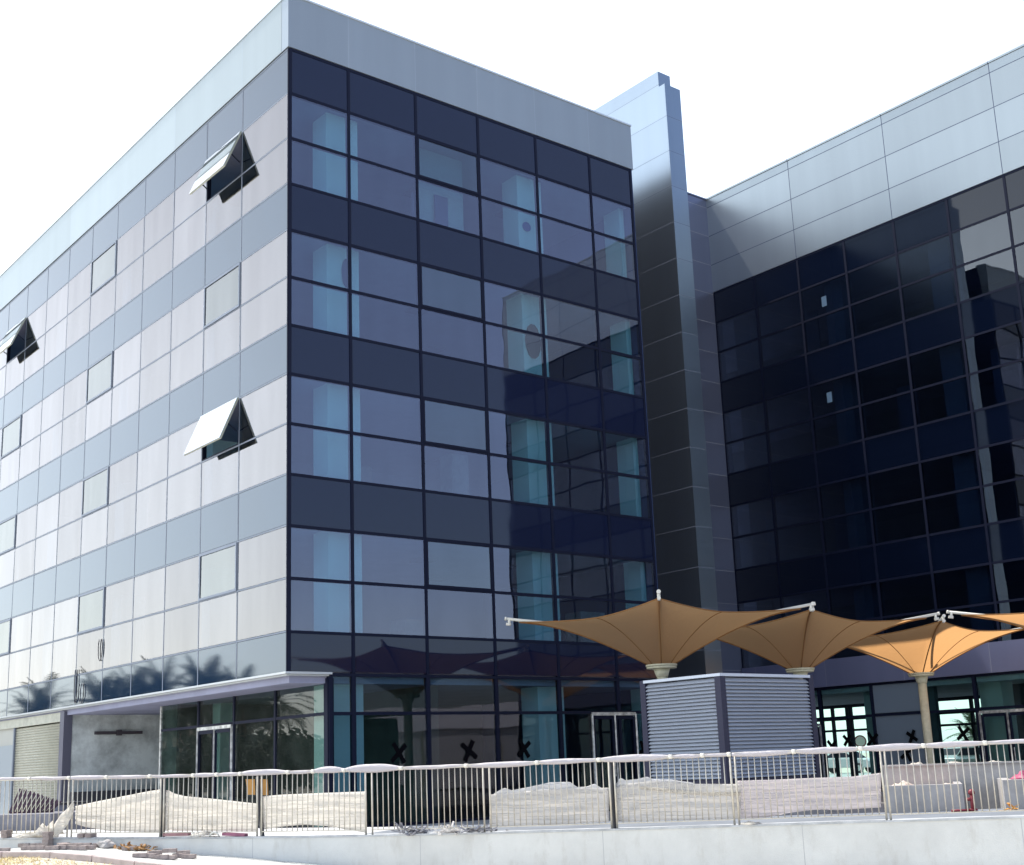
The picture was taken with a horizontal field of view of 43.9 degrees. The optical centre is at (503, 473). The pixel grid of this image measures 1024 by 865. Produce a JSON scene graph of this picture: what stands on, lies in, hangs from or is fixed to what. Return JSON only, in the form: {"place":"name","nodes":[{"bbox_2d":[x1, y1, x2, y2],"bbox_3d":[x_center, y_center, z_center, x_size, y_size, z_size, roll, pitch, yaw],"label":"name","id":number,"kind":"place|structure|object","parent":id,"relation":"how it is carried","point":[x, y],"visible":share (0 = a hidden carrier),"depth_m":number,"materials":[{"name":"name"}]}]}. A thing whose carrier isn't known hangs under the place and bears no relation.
{"place":"outdoors","nodes":[
{"label":"outdoors","id":0,"kind":"place"},
{"bbox_2d":[1,834,322,864],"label":"paving","id":1,"kind":"structure","parent":0,"point":[201,859],"depth_m":21.42,"materials":[{"name":"concrete"}]},
{"bbox_2d":[0,753,868,864],"bbox_3d":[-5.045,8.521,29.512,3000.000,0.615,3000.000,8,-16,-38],"label":"ground","id":2,"kind":"structure","parent":0,"point":[844,770],"depth_m":20.66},
{"bbox_2d":[0,851,175,864],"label":"kerb","id":3,"kind":"structure","parent":2,"relation":"on","point":[77,857],"depth_m":20.95,"materials":[{"name":"concrete"}]},
{"bbox_2d":[0,0,657,827],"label":"office block","id":4,"kind":"structure","parent":2,"relation":"on","point":[324,440],"depth_m":37.55,"materials":[{"name":"glass"},{"name":"aluminium"}]},
{"bbox_2d":[0,745,12,814],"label":"service door","id":5,"kind":"structure","parent":4,"relation":"in","point":[5,751],"depth_m":45.90,"materials":[{"name":"grey"}]},
{"bbox_2d":[0,549,14,587],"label":"window","id":6,"kind":"structure","parent":4,"relation":"in","point":[6,560],"depth_m":47.92,"materials":[{"name":"grey glass"}]},
{"bbox_2d":[0,448,19,489],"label":"window","id":7,"kind":"structure","parent":4,"relation":"in","point":[10,464],"depth_m":49.00,"materials":[{"name":"grey glass"}]},
{"bbox_2d":[0,317,25,363],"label":"open window","id":8,"kind":"structure","parent":4,"relation":"in","point":[10,336],"depth_m":49.83,"materials":[{"name":"grey"}]},
{"bbox_2d":[5,351,24,394],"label":"window","id":9,"kind":"structure","parent":4,"relation":"in","point":[15,369],"depth_m":49.89,"materials":[{"name":"grey glass"}]},
{"bbox_2d":[8,612,31,688],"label":"window","id":10,"kind":"structure","parent":4,"relation":"in","point":[21,625],"depth_m":45.69,"materials":[{"name":"grey glass"}]},
{"bbox_2d":[14,505,36,581],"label":"window","id":11,"kind":"structure","parent":4,"relation":"in","point":[26,520],"depth_m":46.57,"materials":[{"name":"grey glass"}]},
{"bbox_2d":[19,401,41,478],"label":"window","id":12,"kind":"structure","parent":4,"relation":"in","point":[31,419],"depth_m":47.45,"materials":[{"name":"grey glass"}]},
{"bbox_2d":[24,301,46,379],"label":"window","id":13,"kind":"structure","parent":4,"relation":"in","point":[36,322],"depth_m":48.31,"materials":[{"name":"grey glass"}]},
{"bbox_2d":[29,605,53,683],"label":"window","id":14,"kind":"structure","parent":4,"relation":"in","point":[42,619],"depth_m":43.99,"materials":[{"name":"grey glass"}]},
{"bbox_2d":[34,493,58,573],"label":"window","id":15,"kind":"structure","parent":4,"relation":"in","point":[47,510],"depth_m":44.85,"materials":[{"name":"grey glass"}]},
{"bbox_2d":[39,386,63,467],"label":"window","id":16,"kind":"structure","parent":4,"relation":"in","point":[52,406],"depth_m":45.73,"materials":[{"name":"grey glass"}]},
{"bbox_2d":[44,283,67,364],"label":"window","id":17,"kind":"structure","parent":4,"relation":"in","point":[55,340],"depth_m":46.61,"materials":[{"name":"grey glass"}]},
{"bbox_2d":[52,597,77,678],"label":"window","id":18,"kind":"structure","parent":4,"relation":"in","point":[65,619],"depth_m":42.28,"materials":[{"name":"grey glass"}]},
{"bbox_2d":[57,481,82,564],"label":"window","id":19,"kind":"structure","parent":4,"relation":"in","point":[70,504],"depth_m":43.15,"materials":[{"name":"grey glass"}]},
{"bbox_2d":[62,370,86,453],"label":"window","id":20,"kind":"structure","parent":4,"relation":"in","point":[73,434],"depth_m":44.02,"materials":[{"name":"grey glass"}]},
{"bbox_2d":[66,264,90,348],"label":"window","id":21,"kind":"structure","parent":4,"relation":"in","point":[79,286],"depth_m":44.89,"materials":[{"name":"grey glass"}]},
{"bbox_2d":[76,629,102,673],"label":"window","id":22,"kind":"structure","parent":4,"relation":"in","point":[87,644],"depth_m":40.45,"materials":[{"name":"grey glass"}]},
{"bbox_2d":[81,507,107,554],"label":"window","id":23,"kind":"structure","parent":4,"relation":"in","point":[94,526],"depth_m":41.29,"materials":[{"name":"grey glass"}]},
{"bbox_2d":[85,390,111,440],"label":"window","id":24,"kind":"structure","parent":4,"relation":"in","point":[98,415],"depth_m":42.15,"materials":[{"name":"grey glass"}]},
{"bbox_2d":[90,278,115,330],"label":"window","id":25,"kind":"structure","parent":4,"relation":"in","point":[102,302],"depth_m":43.03,"materials":[{"name":"grey glass"}]},
{"bbox_2d":[103,578,133,668],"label":"window","id":26,"kind":"structure","parent":4,"relation":"in","point":[119,596],"depth_m":38.85,"materials":[{"name":"grey glass"}]},
{"bbox_2d":[107,453,136,544],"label":"window","id":27,"kind":"structure","parent":4,"relation":"in","point":[123,474],"depth_m":39.71,"materials":[{"name":"grey glass"}]},
{"bbox_2d":[111,333,140,425],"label":"window","id":28,"kind":"structure","parent":4,"relation":"in","point":[125,397],"depth_m":40.58,"materials":[{"name":"grey glass"}]},
{"bbox_2d":[115,218,143,311],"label":"window","id":29,"kind":"structure","parent":4,"relation":"in","point":[130,246],"depth_m":41.45,"materials":[{"name":"grey glass"}]},
{"bbox_2d":[132,568,164,662],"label":"window","id":30,"kind":"structure","parent":4,"relation":"in","point":[149,587],"depth_m":37.14,"materials":[{"name":"grey glass"}]},
{"bbox_2d":[136,437,167,532],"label":"window","id":31,"kind":"structure","parent":4,"relation":"in","point":[152,460],"depth_m":37.99,"materials":[{"name":"grey glass"}]},
{"bbox_2d":[139,312,170,408],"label":"window","id":32,"kind":"structure","parent":4,"relation":"in","point":[155,339],"depth_m":38.88,"materials":[{"name":"grey glass"}]},
{"bbox_2d":[143,192,173,290],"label":"window","id":33,"kind":"structure","parent":4,"relation":"in","point":[159,222],"depth_m":39.75,"materials":[{"name":"grey glass"}]},
{"bbox_2d":[164,556,198,655],"bbox_3d":[-8.990,3.712,35.458,0.024,2.540,2.187,8,-16,-38],"label":"window","id":34,"kind":"structure","parent":4,"relation":"in","point":[182,578],"depth_m":35.42,"materials":[{"name":"grey glass"}]},
{"bbox_2d":[167,420,200,520],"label":"window","id":35,"kind":"structure","parent":4,"relation":"in","point":[184,488],"depth_m":36.38,"materials":[{"name":"grey glass"}]},
{"bbox_2d":[170,289,203,391],"bbox_3d":[-9.271,-3.886,37.197,0.024,2.540,2.187,8,-16,-38],"label":"window","id":36,"kind":"structure","parent":4,"relation":"in","point":[187,319],"depth_m":37.16,"materials":[{"name":"grey glass"}]},
{"bbox_2d":[173,168,205,267],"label":"window","id":37,"kind":"structure","parent":4,"relation":"in","point":[189,237],"depth_m":38.10,"materials":[{"name":"grey glass"}]},
{"bbox_2d":[183,397,238,460],"bbox_3d":[-7.749,-1.137,34.755,0.681,1.332,2.257,33,-30,-28],"label":"open window","id":38,"kind":"structure","parent":4,"relation":"in","point":[211,426],"depth_m":34.47,"materials":[{"name":"grey"}]},
{"bbox_2d":[195,724,232,800],"bbox_3d":[-8.073,8.395,35.265,0.146,2.725,2.201,8,-16,-38],"label":"door","id":39,"kind":"structure","parent":4,"relation":"in","point":[228,728],"depth_m":35.36,"materials":[{"name":"grey"}]},
{"bbox_2d":[189,131,241,201],"bbox_3d":[-8.027,-8.735,36.497,0.681,1.332,2.257,33,-30,-28],"label":"open window","id":40,"kind":"structure","parent":4,"relation":"in","point":[220,158],"depth_m":36.19,"materials":[{"name":"grey"}]},
{"bbox_2d":[199,593,236,648],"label":"window","id":41,"kind":"structure","parent":4,"relation":"in","point":[217,616],"depth_m":33.55,"materials":[{"name":"grey glass"}]},
{"bbox_2d":[201,447,237,506],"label":"window","id":42,"kind":"structure","parent":4,"relation":"in","point":[219,473],"depth_m":34.43,"materials":[{"name":"grey glass"}]},
{"bbox_2d":[204,308,239,371],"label":"window","id":43,"kind":"structure","parent":4,"relation":"in","point":[222,339],"depth_m":35.29,"materials":[{"name":"grey glass"}]},
{"bbox_2d":[206,176,241,242],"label":"window","id":44,"kind":"structure","parent":4,"relation":"in","point":[223,210],"depth_m":36.18,"materials":[{"name":"grey glass"}]},
{"bbox_2d":[237,527,285,639],"bbox_3d":[-6.072,2.788,31.891,0.024,2.540,2.560,8,-16,-38],"label":"window","id":45,"kind":"structure","parent":4,"relation":"in","point":[262,558],"depth_m":31.85,"materials":[{"name":"grey glass"}]},
{"bbox_2d":[239,375,286,491],"bbox_3d":[-6.209,-1.011,32.763,0.024,2.540,2.560,8,-16,-38],"label":"window","id":46,"kind":"structure","parent":4,"relation":"in","point":[262,459],"depth_m":32.72,"materials":[{"name":"grey glass"}]},
{"bbox_2d":[241,231,286,349],"bbox_3d":[-6.349,-4.810,33.633,0.024,2.540,2.560,8,-16,-38],"label":"window","id":47,"kind":"structure","parent":4,"relation":"in","point":[266,313],"depth_m":33.59,"materials":[{"name":"grey glass"}]},
{"bbox_2d":[242,95,286,215],"bbox_3d":[-6.490,-8.609,34.502,0.024,2.540,2.560,8,-16,-38],"label":"window","id":48,"kind":"structure","parent":4,"relation":"in","point":[269,174],"depth_m":34.47,"materials":[{"name":"grey glass"}]},
{"bbox_2d":[591,712,639,809],"bbox_3d":[3.219,8.212,36.307,1.778,2.745,0.152,8,-16,-38],"label":"door","id":49,"kind":"structure","parent":4,"relation":"in","point":[597,715],"depth_m":36.45,"materials":[{"name":"grey"}]},
{"bbox_2d":[0,815,1023,864],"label":"retaining wall","id":50,"kind":"structure","parent":2,"relation":"on","point":[984,840],"depth_m":19.81,"materials":[{"name":"concrete"}]},
{"bbox_2d":[0,776,70,836],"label":"railing panel","id":51,"kind":"object","parent":50,"relation":"on","point":[19,779],"visible":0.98,"depth_m":23.51,"materials":[{"name":"metal"}]},
{"bbox_2d":[42,801,74,836],"bbox_3d":[-8.197,6.388,23.308,0.793,0.744,0.100,-9,-15,28],"label":"trailing sheet","id":52,"kind":"object","parent":51,"relation":"hanging from","point":[62,821],"visible":0.84,"depth_m":23.21,"materials":[{"name":"white"}]},
{"bbox_2d":[70,774,161,836],"bbox_3d":[-7.023,6.013,22.988,1.929,1.125,0.072,-6,-14,17],"label":"railing panel","id":53,"kind":"object","parent":50,"relation":"on","point":[98,777],"visible":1,"depth_m":23.00,"materials":[{"name":"metal"}]},
{"bbox_2d":[75,789,159,831],"bbox_3d":[-7.000,6.127,23.015,1.795,0.749,0.038,-6,-14,17],"label":"plastic sheet","id":54,"kind":"object","parent":53,"relation":"attached to","point":[133,798],"visible":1,"depth_m":22.97,"materials":[{"name":"white"}]},
{"bbox_2d":[0,826,414,836],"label":"pale walkway","id":55,"kind":"structure","parent":50,"relation":"on","point":[369,829],"depth_m":23.82,"materials":[{"name":"concrete"}]},
{"bbox_2d":[162,770,258,836],"bbox_3d":[-5.182,5.836,22.420,1.941,1.132,0.072,-6,-14,17],"label":"railing panel","id":56,"kind":"object","parent":50,"relation":"on","point":[252,773],"visible":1,"depth_m":22.42,"materials":[{"name":"metal"}]},
{"bbox_2d":[165,790,255,830],"bbox_3d":[-5.189,5.947,22.459,1.877,0.743,0.034,-6,-14,17],"label":"plastic sheet","id":57,"kind":"object","parent":56,"relation":"attached to","point":[239,826],"visible":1,"depth_m":22.46,"materials":[{"name":"white"}]},
{"bbox_2d":[259,764,367,835],"bbox_3d":[-3.273,5.627,21.837,2.073,1.166,0.072,-6,-14,17],"label":"railing panel","id":58,"kind":"object","parent":50,"relation":"on","point":[363,768],"visible":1,"depth_m":21.84,"materials":[{"name":"metal"}]},
{"bbox_2d":[263,791,364,832],"bbox_3d":[-3.264,5.843,21.848,1.964,0.682,0.031,-6,-14,17],"label":"plastic sheet","id":59,"kind":"object","parent":58,"relation":"attached to","point":[331,813],"visible":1,"depth_m":21.84,"materials":[{"name":"white"}]},
{"bbox_2d":[368,763,485,834],"bbox_3d":[-1.284,5.415,21.229,2.110,1.166,0.072,-6,-14,17],"label":"railing panel","id":60,"kind":"object","parent":50,"relation":"on","point":[375,768],"visible":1,"depth_m":21.25,"materials":[{"name":"metal"}]},
{"bbox_2d":[485,756,612,831],"bbox_3d":[0.729,5.208,20.610,2.122,1.139,0.072,-6,-14,17],"label":"railing panel","id":61,"kind":"object","parent":50,"relation":"on","point":[518,764],"visible":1,"depth_m":20.62,"materials":[{"name":"metal"}]},
{"bbox_2d":[489,788,608,826],"bbox_3d":[0.723,5.415,20.629,2.040,0.583,0.034,-6,-14,17],"label":"plastic sheet","id":62,"kind":"object","parent":61,"relation":"attached to","point":[552,806],"visible":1,"depth_m":20.61,"materials":[{"name":"white"}]},
{"bbox_2d":[494,782,600,793],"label":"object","id":63,"kind":"object","parent":62,"relation":"attached to","point":[551,786],"visible":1,"depth_m":20.71,"materials":[{"name":"white"}]},
{"bbox_2d":[611,752,735,827],"bbox_3d":[2.651,4.987,20.026,1.920,1.143,0.072,-6,-14,17],"label":"railing panel","id":64,"kind":"object","parent":50,"relation":"on","point":[632,758],"visible":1,"depth_m":20.05,"materials":[{"name":"metal"}]},
{"bbox_2d":[616,781,740,821],"bbox_3d":[2.726,5.149,20.028,2.042,0.610,0.038,-6,-13,17],"label":"plastic sheet","id":65,"kind":"object","parent":64,"relation":"attached to","point":[673,804],"visible":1,"depth_m":20.04,"materials":[{"name":"white"}]},
{"bbox_2d":[367,808,1023,833],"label":"walkway","id":66,"kind":"structure","parent":50,"relation":"on","point":[768,820],"depth_m":20.90,"materials":[{"name":"concrete"}]},
{"bbox_2d":[885,781,964,812],"bbox_3d":[7.310,5.646,22.084,1.248,0.500,1.750,-6,-14,17],"label":"stepped planter","id":67,"kind":"object","parent":66,"relation":"on","point":[955,795],"visible":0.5,"depth_m":21.28,"materials":[{"name":"concrete"}]},
{"bbox_2d":[997,778,1023,808],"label":"stepped planter","id":68,"kind":"object","parent":66,"relation":"on","point":[1012,790],"visible":0.63,"depth_m":20.89,"materials":[{"name":"concrete"}]},
{"bbox_2d":[732,745,887,824],"bbox_3d":[4.652,4.763,19.416,2.256,1.131,0.072,-6,-14,17],"label":"railing panel","id":69,"kind":"object","parent":50,"relation":"on","point":[819,751],"visible":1,"depth_m":19.42,"materials":[{"name":"metal"}]},
{"bbox_2d":[737,773,880,817],"bbox_3d":[4.660,4.937,19.465,2.211,0.622,0.034,-6,-14,17],"label":"plastic sheet","id":70,"kind":"object","parent":69,"relation":"attached to","point":[812,794],"visible":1,"depth_m":19.47,"materials":[{"name":"white"}]},
{"bbox_2d":[881,739,1023,819],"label":"railing panel","id":71,"kind":"object","parent":50,"relation":"on","point":[897,747],"visible":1,"depth_m":18.84,"materials":[{"name":"metal"}]},
{"bbox_2d":[0,0,1023,752],"label":"sky","id":72,"kind":"structure","parent":0,"point":[761,84],"materials":[{"name":"white"}]},
{"bbox_2d":[391,772,884,826],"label":"terrace","id":73,"kind":"structure","parent":0,"point":[868,810],"depth_m":31.37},
{"bbox_2d":[0,810,93,830],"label":"platform","id":74,"kind":"structure","parent":73,"relation":"on","point":[32,821],"depth_m":27.22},
{"bbox_2d":[594,71,722,677],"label":"fin wall","id":75,"kind":"structure","parent":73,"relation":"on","point":[648,109],"depth_m":42.20,"materials":[{"name":"metal"}]},
{"bbox_2d":[504,589,815,678],"bbox_3d":[3.834,5.705,30.367,5.375,4.931,5.375,8,-16,-38],"label":"shade umbrella","id":76,"kind":"object","parent":73,"relation":"on","point":[660,636],"visible":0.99,"depth_m":30.01,"materials":[{"name":"brown fabric"}]},
{"bbox_2d":[640,673,826,815],"bbox_3d":[4.989,6.034,27.841,3.150,3.080,2.460,8,-16,-38],"label":"louvred enclosure","id":77,"kind":"object","parent":73,"relation":"on","point":[720,713],"visible":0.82,"depth_m":27.11,"materials":[{"name":"grey painted metal"}]},
{"bbox_2d":[717,602,939,678],"bbox_3d":[7.923,6.295,33.590,5.375,4.931,5.375,8,-16,-38],"label":"shade umbrella","id":78,"kind":"object","parent":73,"relation":"on","point":[804,642],"visible":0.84,"depth_m":33.17,"materials":[{"name":"brown"}]},
{"bbox_2d":[847,614,1023,763],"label":"shade umbrella","id":79,"kind":"object","parent":73,"relation":"on","point":[920,654],"visible":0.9,"depth_m":37.14,"materials":[{"name":"brown"}]},
{"bbox_2d":[883,761,1023,808],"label":"raised planter","id":80,"kind":"object","parent":73,"relation":"on","point":[989,778],"visible":0.31,"depth_m":22.78,"materials":[{"name":"concrete"}]},
{"bbox_2d":[946,610,1023,627],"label":"shade umbrella","id":81,"kind":"object","parent":73,"relation":"on","point":[1016,619],"visible":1,"depth_m":33.08,"materials":[{"name":"brown"}]},
{"bbox_2d":[828,752,870,772],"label":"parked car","id":82,"kind":"object","parent":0,"point":[842,758],"visible":0.28,"depth_m":85.45,"materials":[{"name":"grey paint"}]},
{"bbox_2d":[687,44,1023,791],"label":"office wing","id":83,"kind":"structure","parent":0,"point":[859,294],"depth_m":46.08,"materials":[{"name":"dark glass"},{"name":"metal cladding panels"},{"name":"dark metal frames"}]},
{"bbox_2d":[717,309,759,380],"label":"window","id":84,"kind":"structure","parent":83,"relation":"in","point":[742,328],"depth_m":51.80,"materials":[{"name":"blue glass"}]},
{"bbox_2d":[724,402,767,473],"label":"window","id":85,"kind":"structure","parent":83,"relation":"in","point":[748,453],"depth_m":50.93,"materials":[{"name":"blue glass"}]},
{"bbox_2d":[731,498,776,568],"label":"window","id":86,"kind":"structure","parent":83,"relation":"in","point":[758,549],"depth_m":50.06,"materials":[{"name":"blue glass"}]},
{"bbox_2d":[738,598,780,667],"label":"window","id":87,"kind":"structure","parent":83,"relation":"in","point":[750,659],"depth_m":49.31,"materials":[{"name":"black glass"}]},
{"bbox_2d":[757,292,803,367],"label":"window","id":88,"kind":"structure","parent":83,"relation":"in","point":[786,344],"depth_m":50.14,"materials":[{"name":"black glass"}]},
{"bbox_2d":[765,388,813,462],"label":"window","id":89,"kind":"structure","parent":83,"relation":"in","point":[796,440],"depth_m":49.26,"materials":[{"name":"black glass"}]},
{"bbox_2d":[773,487,822,560],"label":"window","id":90,"kind":"structure","parent":83,"relation":"in","point":[804,540],"depth_m":48.39,"materials":[{"name":"black glass"}]},
{"bbox_2d":[782,590,832,658],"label":"window","id":91,"kind":"structure","parent":83,"relation":"in","point":[820,597],"depth_m":47.67,"materials":[{"name":"black glass"}]},
{"bbox_2d":[801,275,851,352],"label":"window","id":92,"kind":"structure","parent":83,"relation":"in","point":[835,327],"depth_m":48.45,"materials":[{"name":"black glass"}]},
{"bbox_2d":[810,374,861,450],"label":"window","id":93,"kind":"structure","parent":83,"relation":"in","point":[843,427],"depth_m":47.57,"materials":[{"name":"black glass"}]},
{"bbox_2d":[819,476,872,552],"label":"window","id":94,"kind":"structure","parent":83,"relation":"in","point":[848,496],"depth_m":46.72,"materials":[{"name":"black glass"}]},
{"bbox_2d":[829,582,881,657],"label":"window","id":95,"kind":"structure","parent":83,"relation":"in","point":[857,602],"depth_m":45.94,"materials":[{"name":"black glass"}]},
{"bbox_2d":[848,256,902,336],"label":"window","id":96,"kind":"structure","parent":83,"relation":"in","point":[884,310],"depth_m":46.79,"materials":[{"name":"black glass"}]},
{"bbox_2d":[858,358,913,437],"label":"window","id":97,"kind":"structure","parent":83,"relation":"in","point":[892,378],"depth_m":45.92,"materials":[{"name":"black glass"}]},
{"bbox_2d":[868,464,925,543],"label":"window","id":98,"kind":"structure","parent":83,"relation":"in","point":[906,520],"depth_m":45.04,"materials":[{"name":"black glass"}]},
{"bbox_2d":[879,574,935,633],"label":"window","id":99,"kind":"structure","parent":83,"relation":"in","point":[910,594],"depth_m":44.28,"materials":[{"name":"black glass"}]},
{"bbox_2d":[898,235,956,319],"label":"window","id":100,"kind":"structure","parent":83,"relation":"in","point":[939,291],"depth_m":45.12,"materials":[{"name":"blue glass"}]},
{"bbox_2d":[909,341,969,424],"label":"window","id":101,"kind":"structure","parent":83,"relation":"in","point":[950,398],"depth_m":44.25,"materials":[{"name":"black glass"}]},
{"bbox_2d":[921,451,983,533],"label":"window","id":102,"kind":"structure","parent":83,"relation":"in","point":[963,509],"depth_m":43.37,"materials":[{"name":"black glass"}]},
{"bbox_2d":[934,565,997,641],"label":"window","id":103,"kind":"structure","parent":83,"relation":"in","point":[968,586],"depth_m":42.51,"materials":[{"name":"black glass"}]},
{"bbox_2d":[952,213,1015,300],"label":"window","id":104,"kind":"structure","parent":83,"relation":"in","point":[997,271],"depth_m":43.44,"materials":[{"name":"grey glass"}]},
{"bbox_2d":[965,322,1023,409],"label":"window","id":105,"kind":"structure","parent":83,"relation":"in","point":[1005,383],"depth_m":42.61,"materials":[{"name":"black glass"}]},
{"bbox_2d":[978,439,1023,522],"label":"window","id":106,"kind":"structure","parent":83,"relation":"in","point":[1004,501],"depth_m":41.94,"materials":[{"name":"black glass"}]},
{"bbox_2d":[978,708,1023,761],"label":"door","id":107,"kind":"structure","parent":83,"relation":"in","point":[1008,718],"depth_m":40.93,"materials":[{"name":"grey"}]},
{"bbox_2d":[992,560,1023,640],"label":"window","id":108,"kind":"structure","parent":83,"relation":"in","point":[1008,576],"depth_m":41.32,"materials":[{"name":"black glass"}]},
{"bbox_2d":[1010,206,1023,281],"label":"window","id":109,"kind":"structure","parent":83,"relation":"in","point":[1017,215],"depth_m":42.49,"materials":[{"name":"grey glass"}]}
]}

